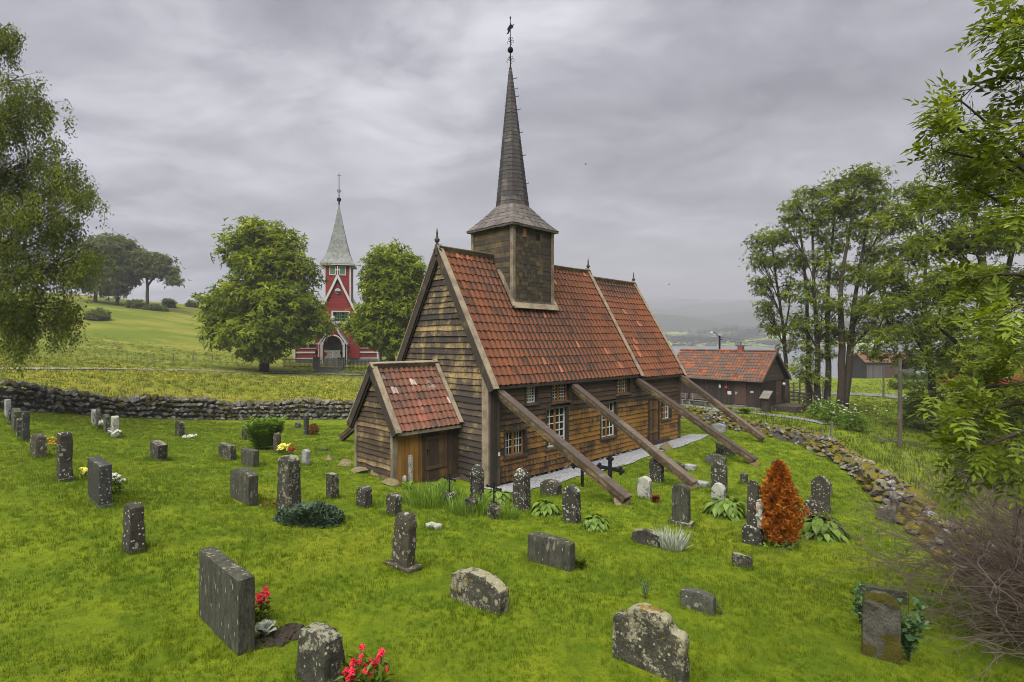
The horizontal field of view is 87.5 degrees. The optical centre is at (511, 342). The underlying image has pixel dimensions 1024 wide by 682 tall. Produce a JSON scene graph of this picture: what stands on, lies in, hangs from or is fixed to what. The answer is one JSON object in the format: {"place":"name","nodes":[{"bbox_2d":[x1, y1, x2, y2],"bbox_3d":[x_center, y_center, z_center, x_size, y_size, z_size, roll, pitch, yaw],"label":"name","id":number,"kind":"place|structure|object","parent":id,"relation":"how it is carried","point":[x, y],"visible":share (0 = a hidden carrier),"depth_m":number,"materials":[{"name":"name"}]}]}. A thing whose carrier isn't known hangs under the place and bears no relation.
{"place":"outdoors","nodes":[
{"label":"outdoors","id":0,"kind":"place"},
{"bbox_2d":[0,367,363,374],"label":"field path","id":1,"kind":"structure","parent":0,"point":[179,369],"depth_m":54.97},
{"bbox_2d":[0,291,1023,681],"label":"ground","id":2,"kind":"structure","parent":0,"point":[162,329],"depth_m":8.41,"materials":[{"name":"plant"}]},
{"bbox_2d":[11,408,21,430],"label":"gravestone","id":3,"kind":"object","parent":2,"relation":"on","point":[16,414],"visible":0.52,"depth_m":18.72,"materials":[{"name":"grey stone"}]},
{"bbox_2d":[21,411,29,441],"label":"gravestone","id":4,"kind":"object","parent":2,"relation":"on","point":[25,429],"visible":0.81,"depth_m":17.32,"materials":[{"name":"stone"}]},
{"bbox_2d":[30,433,46,457],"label":"gravestone","id":5,"kind":"object","parent":2,"relation":"on","point":[38,444],"visible":0.7,"depth_m":14.74,"materials":[{"name":"grey stone"}]},
{"bbox_2d":[0,22,123,377],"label":"weeping birch","id":6,"kind":"object","parent":2,"relation":"on","point":[17,316],"visible":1,"depth_m":21.14,"materials":[{"name":"green plant"}]},
{"bbox_2d":[54,431,74,481],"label":"gravestone","id":7,"kind":"object","parent":2,"relation":"on","point":[64,468],"visible":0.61,"depth_m":11.80,"materials":[{"name":"stone"}]},
{"bbox_2d":[72,234,111,301],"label":"hill tree","id":8,"kind":"object","parent":2,"relation":"on","point":[92,238],"visible":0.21,"depth_m":135.88,"materials":[{"name":"green plant"}]},
{"bbox_2d":[83,307,111,320],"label":"bush","id":9,"kind":"object","parent":2,"relation":"on","point":[97,314],"visible":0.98,"depth_m":110.95,"materials":[{"name":"green plant"}]},
{"bbox_2d":[87,456,114,508],"bbox_3d":[-8.057,2.772,10.452,1.247,0.915,0.288,0,0,43],"label":"gravestone","id":10,"kind":"object","parent":2,"relation":"on","point":[99,474],"visible":0.69,"depth_m":10.11,"materials":[{"name":"stone"}]},
{"bbox_2d":[89,232,144,304],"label":"hill tree","id":11,"kind":"object","parent":2,"relation":"on","point":[117,287],"visible":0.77,"depth_m":135.62,"materials":[{"name":"green plant"}]},
{"bbox_2d":[112,473,127,491],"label":"flowers","id":12,"kind":"object","parent":2,"relation":"on","point":[116,481],"visible":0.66,"depth_m":11.11,"materials":[{"name":"white plant"}]},
{"bbox_2d":[122,501,145,554],"bbox_3d":[-5.935,2.950,8.401,0.346,0.872,0.252,0,0,38],"label":"gravestone","id":13,"kind":"object","parent":2,"relation":"on","point":[133,538],"visible":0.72,"depth_m":8.31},
{"bbox_2d":[122,298,145,308],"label":"bush","id":14,"kind":"object","parent":2,"relation":"on","point":[136,303],"visible":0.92,"depth_m":135.21,"materials":[{"name":"green plant"}]},
{"bbox_2d":[120,247,191,304],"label":"hill tree","id":15,"kind":"object","parent":2,"relation":"on","point":[145,264],"visible":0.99,"depth_m":136.41,"materials":[{"name":"green plant"}]},
{"bbox_2d":[150,440,167,460],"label":"gravestone","id":16,"kind":"object","parent":2,"relation":"on","point":[158,449],"visible":0.69,"depth_m":16.13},
{"bbox_2d":[0,379,354,419],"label":"dry stone wall","id":17,"kind":"structure","parent":2,"relation":"on","point":[34,397],"depth_m":28.82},
{"bbox_2d":[199,546,254,655],"bbox_3d":[-3.323,3.019,6.202,1.286,0.951,0.184,0,0,43],"label":"gravestone","id":18,"kind":"object","parent":2,"relation":"on","point":[227,598],"visible":0.87,"depth_m":5.96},
{"bbox_2d":[218,442,235,460],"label":"gravestone","id":19,"kind":"object","parent":2,"relation":"on","point":[227,451],"visible":0.66,"depth_m":17.62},
{"bbox_2d":[230,467,257,505],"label":"gravestone","id":20,"kind":"object","parent":2,"relation":"on","point":[243,483],"visible":0.77,"depth_m":11.88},
{"bbox_2d":[241,448,258,467],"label":"gravestone","id":21,"kind":"object","parent":2,"relation":"on","point":[250,456],"visible":0.66,"depth_m":16.57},
{"bbox_2d":[239,416,286,447],"bbox_3d":[-9.577,3.439,20.558,1.784,1.169,1.457,0,0,-22],"label":"feathery shrub","id":22,"kind":"object","parent":2,"relation":"on","point":[260,432],"visible":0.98,"depth_m":20.30,"materials":[{"name":"green plant"}]},
{"bbox_2d":[190,215,337,371],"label":"maple tree","id":23,"kind":"object","parent":2,"relation":"on","point":[282,311],"visible":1,"depth_m":63.30,"materials":[{"name":"green plant"}]},
{"bbox_2d":[255,584,274,621],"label":"flowers","id":24,"kind":"object","parent":2,"relation":"on","point":[259,600],"visible":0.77,"depth_m":6.56,"materials":[{"name":"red plant"}]},
{"bbox_2d":[255,622,303,650],"bbox_3d":[-2.675,3.365,6.118,0.470,0.114,0.667,0,0,38],"label":"flower bed","id":25,"kind":"object","parent":2,"relation":"on","point":[290,631],"visible":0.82,"depth_m":6.08,"materials":[{"name":"soil"}]},
{"bbox_2d":[255,619,276,635],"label":"silver plant","id":26,"kind":"object","parent":25,"relation":"on","point":[265,627],"visible":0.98,"depth_m":6.11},
{"bbox_2d":[276,454,300,510],"bbox_3d":[-4.866,3.163,11.667,0.534,1.410,0.352,0,0,38],"label":"gravestone","id":27,"kind":"object","parent":2,"relation":"on","point":[288,486],"visible":0.65,"depth_m":11.53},
{"bbox_2d":[272,500,345,527],"bbox_3d":[-4.221,3.558,11.135,1.489,0.564,1.121,0,0,-11],"label":"creeping juniper","id":28,"kind":"object","parent":2,"relation":"on","point":[305,512],"visible":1,"depth_m":10.97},
{"bbox_2d":[295,622,345,681],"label":"gravestone","id":29,"kind":"object","parent":2,"relation":"on","point":[320,654],"visible":0.94,"depth_m":5.15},
{"bbox_2d":[316,358,341,371],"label":"gate steps","id":30,"kind":"structure","parent":2,"relation":"on","point":[330,368],"depth_m":70.67,"materials":[{"name":"stone"}]},
{"bbox_2d":[326,472,338,498],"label":"gravestone","id":31,"kind":"object","parent":2,"relation":"on","point":[332,484],"visible":0.73,"depth_m":13.41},
{"bbox_2d":[294,175,396,364],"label":"red church","id":32,"kind":"structure","parent":2,"relation":"on","point":[338,288],"depth_m":80.55,"materials":[{"name":"paint"}]},
{"bbox_2d":[331,311,349,323],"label":"window","id":33,"kind":"structure","parent":32,"relation":"in","point":[339,314],"depth_m":80.31,"materials":[{"name":"white paint"}]},
{"bbox_2d":[333,644,395,681],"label":"flowers","id":34,"kind":"object","parent":2,"relation":"on","point":[351,674],"visible":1,"depth_m":5.04,"materials":[{"name":"red plant"}]},
{"bbox_2d":[356,485,372,507],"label":"gravestone","id":35,"kind":"object","parent":2,"relation":"on","point":[364,497],"visible":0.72,"depth_m":12.75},
{"bbox_2d":[338,238,428,360],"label":"maple tree","id":36,"kind":"object","parent":2,"relation":"on","point":[390,288],"visible":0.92,"depth_m":63.36,"materials":[{"name":"green plant"}]},
{"bbox_2d":[386,492,401,515],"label":"gravestone","id":37,"kind":"object","parent":2,"relation":"on","point":[393,502],"visible":0.66,"depth_m":12.19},
{"bbox_2d":[384,511,421,573],"bbox_3d":[-1.770,3.259,8.668,0.636,1.082,0.299,0,0,38],"label":"gravestone","id":38,"kind":"object","parent":2,"relation":"on","point":[404,543],"visible":0.75,"depth_m":8.54,"materials":[{"name":"grey stone"}]},
{"bbox_2d":[399,480,468,508],"bbox_3d":[-2.026,3.905,13.785,1.948,0.490,1.888,0,0,0],"label":"grass tuft","id":39,"kind":"object","parent":2,"relation":"on","point":[429,496],"visible":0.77,"depth_m":13.82,"materials":[{"name":"green plant"}]},
{"bbox_2d":[439,490,497,516],"bbox_3d":[-1.036,3.889,12.864,1.432,0.444,1.502,0,0,0],"label":"grass tuft","id":40,"kind":"object","parent":2,"relation":"on","point":[458,507],"visible":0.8,"depth_m":12.69,"materials":[{"name":"green plant"}]},
{"bbox_2d":[465,470,477,512],"bbox_3d":[-0.988,3.631,12.845,0.395,1.158,0.286,0,0,45],"label":"iron cross","id":41,"kind":"object","parent":2,"relation":"on","point":[469,500],"visible":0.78,"depth_m":12.79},
{"bbox_2d":[470,464,483,499],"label":"gravestone","id":42,"kind":"object","parent":2,"relation":"on","point":[478,474],"visible":0.66,"depth_m":14.34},
{"bbox_2d":[3,346,952,493],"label":"buttercups","id":43,"kind":"object","parent":2,"relation":"on","point":[206,380],"visible":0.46,"depth_m":43.21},
{"bbox_2d":[450,567,508,615],"bbox_3d":[-0.445,3.377,7.204,0.907,0.584,0.221,0,0,38],"label":"gravestone","id":44,"kind":"object","parent":2,"relation":"on","point":[478,588],"visible":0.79,"depth_m":7.09,"materials":[{"name":"stone"}]},
{"bbox_2d":[486,481,501,518],"bbox_3d":[-0.419,3.701,12.349,0.536,0.996,0.266,0,0,45],"label":"iron cross","id":45,"kind":"object","parent":2,"relation":"on","point":[493,508],"visible":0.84,"depth_m":12.30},
{"bbox_2d":[484,488,512,504],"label":"hosta","id":46,"kind":"object","parent":2,"relation":"on","point":[505,497],"visible":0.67,"depth_m":13.96,"materials":[{"name":"green plant"}]},
{"bbox_2d":[494,502,521,519],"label":"grass tuft","id":47,"kind":"object","parent":2,"relation":"on","point":[507,512],"visible":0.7,"depth_m":12.36,"materials":[{"name":"green plant"}]},
{"bbox_2d":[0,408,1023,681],"bbox_3d":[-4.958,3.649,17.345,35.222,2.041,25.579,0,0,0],"label":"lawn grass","id":48,"kind":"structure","parent":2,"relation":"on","point":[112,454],"depth_m":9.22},
{"bbox_2d":[0,331,1023,538],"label":"meadow grass","id":49,"kind":"structure","parent":2,"relation":"on","point":[785,423],"depth_m":43.07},
{"bbox_2d":[513,467,530,510],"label":"gravestone","id":50,"kind":"object","parent":2,"relation":"on","point":[521,490],"visible":0.77,"depth_m":13.15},
{"bbox_2d":[529,499,562,516],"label":"hosta","id":51,"kind":"object","parent":2,"relation":"on","point":[546,507],"visible":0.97,"depth_m":12.66,"materials":[{"name":"green plant"}]},
{"bbox_2d":[527,532,574,571],"bbox_3d":[0.658,3.595,9.063,0.878,0.627,0.189,0,0,38],"label":"gravestone","id":52,"kind":"object","parent":2,"relation":"on","point":[550,550],"visible":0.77,"depth_m":8.96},
{"bbox_2d":[540,479,561,496],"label":"gravestone","id":53,"kind":"object","parent":2,"relation":"on","point":[551,486],"visible":0.69,"depth_m":15.01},
{"bbox_2d":[338,16,765,503],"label":"stave church","id":54,"kind":"structure","parent":2,"relation":"on","point":[518,349],"depth_m":19.00,"materials":[{"name":"wood"}]},
{"bbox_2d":[503,427,527,460],"bbox_3d":[0.068,3.305,17.495,0.215,0.930,1.120,0,0,45],"label":"window","id":55,"kind":"structure","parent":54,"relation":"in","point":[515,440],"depth_m":17.60,"materials":[{"name":"orange wood"}]},
{"bbox_2d":[524,386,539,405],"bbox_3d":[0.632,1.770,18.062,0.215,0.700,0.720,0,0,45],"label":"window","id":56,"kind":"structure","parent":54,"relation":"in","point":[531,393],"depth_m":18.19,"materials":[{"name":"white wood"}]},
{"bbox_2d":[545,404,568,450],"bbox_3d":[1.562,3.015,18.999,0.215,1.510,1.280,0,0,45],"label":"window","id":57,"kind":"structure","parent":54,"relation":"in","point":[557,416],"depth_m":19.21,"materials":[{"name":"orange wood"}]},
{"bbox_2d":[550,383,571,404],"bbox_3d":[1.703,1.805,19.141,0.215,0.770,1.120,0,0,45],"label":"window","id":58,"kind":"structure","parent":54,"relation":"in","point":[560,393],"depth_m":19.28,"materials":[{"name":"orange wood"}]},
{"bbox_2d":[599,400,617,440],"bbox_3d":[3.789,3.085,21.241,0.215,1.490,1.200,0,0,45],"label":"window","id":59,"kind":"structure","parent":54,"relation":"in","point":[606,428],"depth_m":21.41,"materials":[{"name":"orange wood"}]},
{"bbox_2d":[615,378,631,395],"bbox_3d":[4.525,1.785,21.983,0.215,0.770,1.110,0,0,45],"label":"window","id":60,"kind":"structure","parent":54,"relation":"in","point":[622,385],"depth_m":22.16,"materials":[{"name":"orange wood"}]},
{"bbox_2d":[649,398,657,441],"bbox_3d":[6.240,3.430,23.677,0.082,1.860,0.812,0,0,45],"label":"door","id":61,"kind":"structure","parent":54,"relation":"in","point":[653,403],"depth_m":23.69,"materials":[{"name":"brown wood"}]},
{"bbox_2d":[660,402,672,421],"bbox_3d":[7.009,3.105,24.484,0.215,0.970,0.980,0,0,45],"label":"window","id":62,"kind":"structure","parent":54,"relation":"in","point":[666,412],"depth_m":24.63,"materials":[{"name":"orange wood"}]},
{"bbox_2d":[562,485,580,523],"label":"gravestone","id":63,"kind":"object","parent":2,"relation":"on","point":[571,502],"visible":0.73,"depth_m":11.99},
{"bbox_2d":[581,513,609,532],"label":"hosta","id":64,"kind":"object","parent":2,"relation":"on","point":[592,522],"visible":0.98,"depth_m":11.57,"materials":[{"name":"green plant"}]},
{"bbox_2d":[484,434,707,491],"bbox_3d":[4.265,4.480,20.909,1.491,0.201,13.500,0,0,45],"label":"gravel bed","id":65,"kind":"object","parent":2,"relation":"on","point":[562,475],"visible":0.67,"depth_m":20.26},
{"bbox_2d":[596,454,624,477],"bbox_3d":[2.828,3.833,15.450,0.972,1.184,0.110,0,0,45],"label":"iron cross","id":66,"kind":"object","parent":2,"relation":"on","point":[610,468],"visible":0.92,"depth_m":15.41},
{"bbox_2d":[637,476,651,498],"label":"gravestone","id":67,"kind":"object","parent":2,"relation":"on","point":[644,486],"visible":0.71,"depth_m":14.45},
{"bbox_2d":[631,528,660,547],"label":"gravestone","id":68,"kind":"object","parent":2,"relation":"on","point":[644,536],"visible":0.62,"depth_m":10.62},
{"bbox_2d":[612,602,689,681],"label":"gravestone","id":69,"kind":"object","parent":2,"relation":"on","point":[647,636],"visible":0.84,"depth_m":5.51,"materials":[{"name":"stone"}]},
{"bbox_2d":[649,458,663,482],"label":"gravestone","id":70,"kind":"object","parent":2,"relation":"on","point":[656,471],"visible":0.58,"depth_m":17.15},
{"bbox_2d":[653,523,693,551],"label":"grass tuft","id":71,"kind":"object","parent":2,"relation":"on","point":[675,543],"visible":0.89,"depth_m":10.44,"materials":[{"name":"plant"}]},
{"bbox_2d":[668,483,694,528],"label":"gravestone","id":72,"kind":"object","parent":2,"relation":"on","point":[681,506],"visible":0.69,"depth_m":12.34,"materials":[{"name":"stone"}]},
{"bbox_2d":[680,587,715,615],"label":"gravestone","id":73,"kind":"object","parent":2,"relation":"on","point":[700,600],"visible":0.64,"depth_m":7.30,"materials":[{"name":"grey stone"}]},
{"bbox_2d":[711,482,725,504],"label":"gravestone","id":74,"kind":"object","parent":2,"relation":"on","point":[718,490],"visible":0.29,"depth_m":13.38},
{"bbox_2d":[710,460,727,492],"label":"gravestone","id":75,"kind":"object","parent":2,"relation":"on","point":[719,470],"visible":0.62,"depth_m":15.38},
{"bbox_2d":[702,495,746,521],"bbox_3d":[5.297,4.166,13.311,1.126,0.663,1.228,0,0,0],"label":"hosta","id":76,"kind":"object","parent":2,"relation":"on","point":[720,508],"visible":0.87,"depth_m":13.05,"materials":[{"name":"green plant"}]},
{"bbox_2d":[731,552,752,569],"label":"gravestone","id":77,"kind":"object","parent":2,"relation":"on","point":[740,559],"visible":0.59,"depth_m":9.62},
{"bbox_2d":[677,342,810,413],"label":"shed","id":78,"kind":"structure","parent":2,"relation":"on","point":[740,376],"depth_m":44.08,"materials":[{"name":"wood"}]},
{"bbox_2d":[735,382,746,404],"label":"door","id":79,"kind":"structure","parent":78,"relation":"in","point":[740,387],"depth_m":43.14,"materials":[{"name":"brown paint"}]},
{"bbox_2d":[742,479,764,546],"bbox_3d":[5.126,3.650,11.330,0.438,1.467,0.358,0,0,45],"label":"obelisk","id":80,"kind":"object","parent":2,"relation":"on","point":[752,531],"visible":0.81,"depth_m":11.26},
{"bbox_2d":[759,390,772,412],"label":"notice stand","id":81,"kind":"object","parent":2,"relation":"on","point":[764,397],"visible":0.93,"depth_m":41.16,"materials":[{"name":"brown wood"}]},
{"bbox_2d":[739,224,804,402],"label":"ash tree","id":82,"kind":"object","parent":2,"relation":"on","point":[775,328],"visible":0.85,"depth_m":49.86,"materials":[{"name":"green plant"}]},
{"bbox_2d":[754,459,812,550],"bbox_3d":[5.619,3.396,11.264,1.134,1.921,1.081,0,0,0],"label":"orange conifer","id":83,"kind":"object","parent":2,"relation":"on","point":[779,497],"visible":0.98,"depth_m":11.06,"materials":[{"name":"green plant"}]},
{"bbox_2d":[759,179,844,409],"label":"ash tree","id":84,"kind":"object","parent":2,"relation":"on","point":[801,261],"visible":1,"depth_m":45.94,"materials":[{"name":"green plant"}]},
{"bbox_2d":[803,499,819,534],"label":"gravestone","id":85,"kind":"object","parent":2,"relation":"on","point":[808,502],"visible":0.28,"depth_m":12.05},
{"bbox_2d":[802,397,838,420],"bbox_3d":[22.048,4.757,38.278,2.732,1.774,3.300,0,0,0],"label":"cow parsley","id":86,"kind":"object","parent":2,"relation":"on","point":[815,407],"visible":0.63,"depth_m":37.99,"materials":[{"name":"green plant"}]},
{"bbox_2d":[811,475,830,513],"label":"gravestone","id":87,"kind":"object","parent":2,"relation":"on","point":[820,488],"visible":0.62,"depth_m":13.54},
{"bbox_2d":[798,513,849,542],"bbox_3d":[6.876,4.180,11.870,1.118,0.693,1.085,0,0,27],"label":"hosta","id":88,"kind":"object","parent":2,"relation":"on","point":[816,529],"visible":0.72,"depth_m":11.64,"materials":[{"name":"green plant"}]},
{"bbox_2d":[805,167,865,409],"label":"ash tree","id":89,"kind":"object","parent":2,"relation":"on","point":[827,339],"visible":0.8,"depth_m":45.56,"materials":[{"name":"green plant"}]},
{"bbox_2d":[818,402,867,425],"bbox_3d":[21.927,4.838,35.972,2.548,1.656,2.361,0,0,-23],"label":"cow parsley","id":90,"kind":"object","parent":2,"relation":"on","point":[837,408],"visible":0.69,"depth_m":35.85,"materials":[{"name":"green plant"}]},
{"bbox_2d":[681,406,1019,600],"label":"dry stone wall","id":91,"kind":"structure","parent":2,"relation":"on","point":[835,450],"depth_m":17.48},
{"bbox_2d":[829,407,887,431],"bbox_3d":[21.819,4.934,34.078,2.966,1.559,2.669,0,0,0],"label":"cow parsley","id":92,"kind":"object","parent":2,"relation":"on","point":[855,416],"visible":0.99,"depth_m":33.67,"materials":[{"name":"green plant"}]},
{"bbox_2d":[850,582,869,623],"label":"rose bush","id":93,"kind":"object","parent":2,"relation":"on","point":[859,596],"visible":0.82,"depth_m":7.45,"materials":[{"name":"green plant"}]},
{"bbox_2d":[832,161,912,409],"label":"ash tree","id":94,"kind":"object","parent":2,"relation":"on","point":[869,180],"visible":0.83,"depth_m":44.72,"materials":[{"name":"green plant"}]},
{"bbox_2d":[861,590,901,665],"bbox_3d":[4.382,3.433,6.354,0.408,0.940,0.132,0,0,28],"label":"gravestone","id":95,"kind":"object","parent":2,"relation":"on","point":[881,630],"visible":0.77,"depth_m":6.31,"materials":[{"name":"stone"}]},
{"bbox_2d":[858,583,906,604],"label":"gravestone","id":96,"kind":"object","parent":2,"relation":"on","point":[889,590],"visible":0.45,"depth_m":8.44,"materials":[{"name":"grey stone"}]},
{"bbox_2d":[852,352,914,378],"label":"boathouse","id":97,"kind":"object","parent":2,"relation":"on","point":[864,368],"visible":0.37,"depth_m":99.93,"materials":[{"name":"wood"}]},
{"bbox_2d":[877,505,896,523],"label":"stone block","id":98,"kind":"structure","parent":2,"relation":"on","point":[880,507],"depth_m":13.00,"materials":[{"name":"grey stone"}]},
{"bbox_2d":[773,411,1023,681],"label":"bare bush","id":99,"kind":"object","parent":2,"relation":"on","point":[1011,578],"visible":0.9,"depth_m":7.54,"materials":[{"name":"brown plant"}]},
{"bbox_2d":[897,358,905,446],"bbox_3d":[20.307,3.327,27.900,0.404,4.960,0.218,0,0,0],"label":"wooden pole","id":100,"kind":"object","parent":2,"relation":"on","point":[901,365],"visible":0.83,"depth_m":27.83,"materials":[{"name":"brown wood"}]},
{"bbox_2d":[850,172,969,426],"bbox_3d":[28.078,-2.888,37.394,9.703,17.885,6.159,0,0,0],"label":"broad tree","id":101,"kind":"object","parent":2,"relation":"on","point":[909,331],"visible":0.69,"depth_m":37.07,"materials":[{"name":"green plant"}]},
{"bbox_2d":[887,379,941,389],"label":"hedge","id":102,"kind":"object","parent":2,"relation":"on","point":[911,383],"visible":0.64,"depth_m":79.63,"materials":[{"name":"green plant"}]},
{"bbox_2d":[892,371,939,379],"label":"hedge","id":103,"kind":"object","parent":2,"relation":"on","point":[911,376],"visible":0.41,"depth_m":94.08,"materials":[{"name":"green plant"}]},
{"bbox_2d":[898,590,933,661],"bbox_3d":[4.730,3.403,6.388,0.567,0.875,0.490,0,0,-34],"label":"rose bush","id":104,"kind":"object","parent":2,"relation":"on","point":[909,638],"visible":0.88,"depth_m":6.34,"materials":[{"name":"green plant"}]},
{"bbox_2d":[895,385,962,429],"bbox_3d":[28.432,4.439,36.303,5.052,3.309,4.290,0,0,0],"label":"bush","id":105,"kind":"object","parent":2,"relation":"on","point":[913,409],"visible":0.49,"depth_m":35.99,"materials":[{"name":"green plant"}]},
{"bbox_2d":[887,0,1023,519],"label":"ash","id":106,"kind":"object","parent":2,"relation":"on","point":[942,121],"visible":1,"depth_m":5.20,"materials":[{"name":"green plant"}]},
{"bbox_2d":[896,124,1023,446],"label":"broad tree","id":107,"kind":"object","parent":2,"relation":"on","point":[955,244],"visible":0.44,"depth_m":29.44,"materials":[{"name":"green plant"}]},
{"bbox_2d":[948,447,1020,488],"bbox_3d":[17.943,4.715,20.037,2.380,1.723,2.858,0,0,0],"label":"bush","id":108,"kind":"object","parent":2,"relation":"on","point":[960,462],"visible":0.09,"depth_m":20.39,"materials":[{"name":"green plant"}]},
{"bbox_2d":[961,397,1023,451],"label":"bush","id":109,"kind":"object","parent":2,"relation":"on","point":[1018,410],"visible":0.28,"depth_m":27.30,"materials":[{"name":"green plant"}]},
{"bbox_2d":[0,0,1023,306],"label":"sky","id":110,"kind":"structure","parent":0,"point":[690,122],"materials":[{"name":"grey"}]},
{"bbox_2d":[671,346,940,378],"bbox_3d":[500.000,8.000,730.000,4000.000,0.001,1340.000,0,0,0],"label":"water","id":111,"kind":"structure","parent":0,"point":[834,361],"depth_m":458.68,"materials":[{"name":"grey liquid"}]},
{"bbox_2d":[644,296,1023,345],"bbox_3d":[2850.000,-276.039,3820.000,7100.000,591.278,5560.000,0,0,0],"label":"hills","id":112,"kind":"structure","parent":0,"point":[674,315],"depth_m":2247.64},
{"bbox_2d":[665,317,1021,345],"bbox_3d":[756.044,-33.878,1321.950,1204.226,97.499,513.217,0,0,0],"label":"woods","id":113,"kind":"object","parent":112,"relation":"on","point":[742,335],"visible":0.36,"depth_m":1224.88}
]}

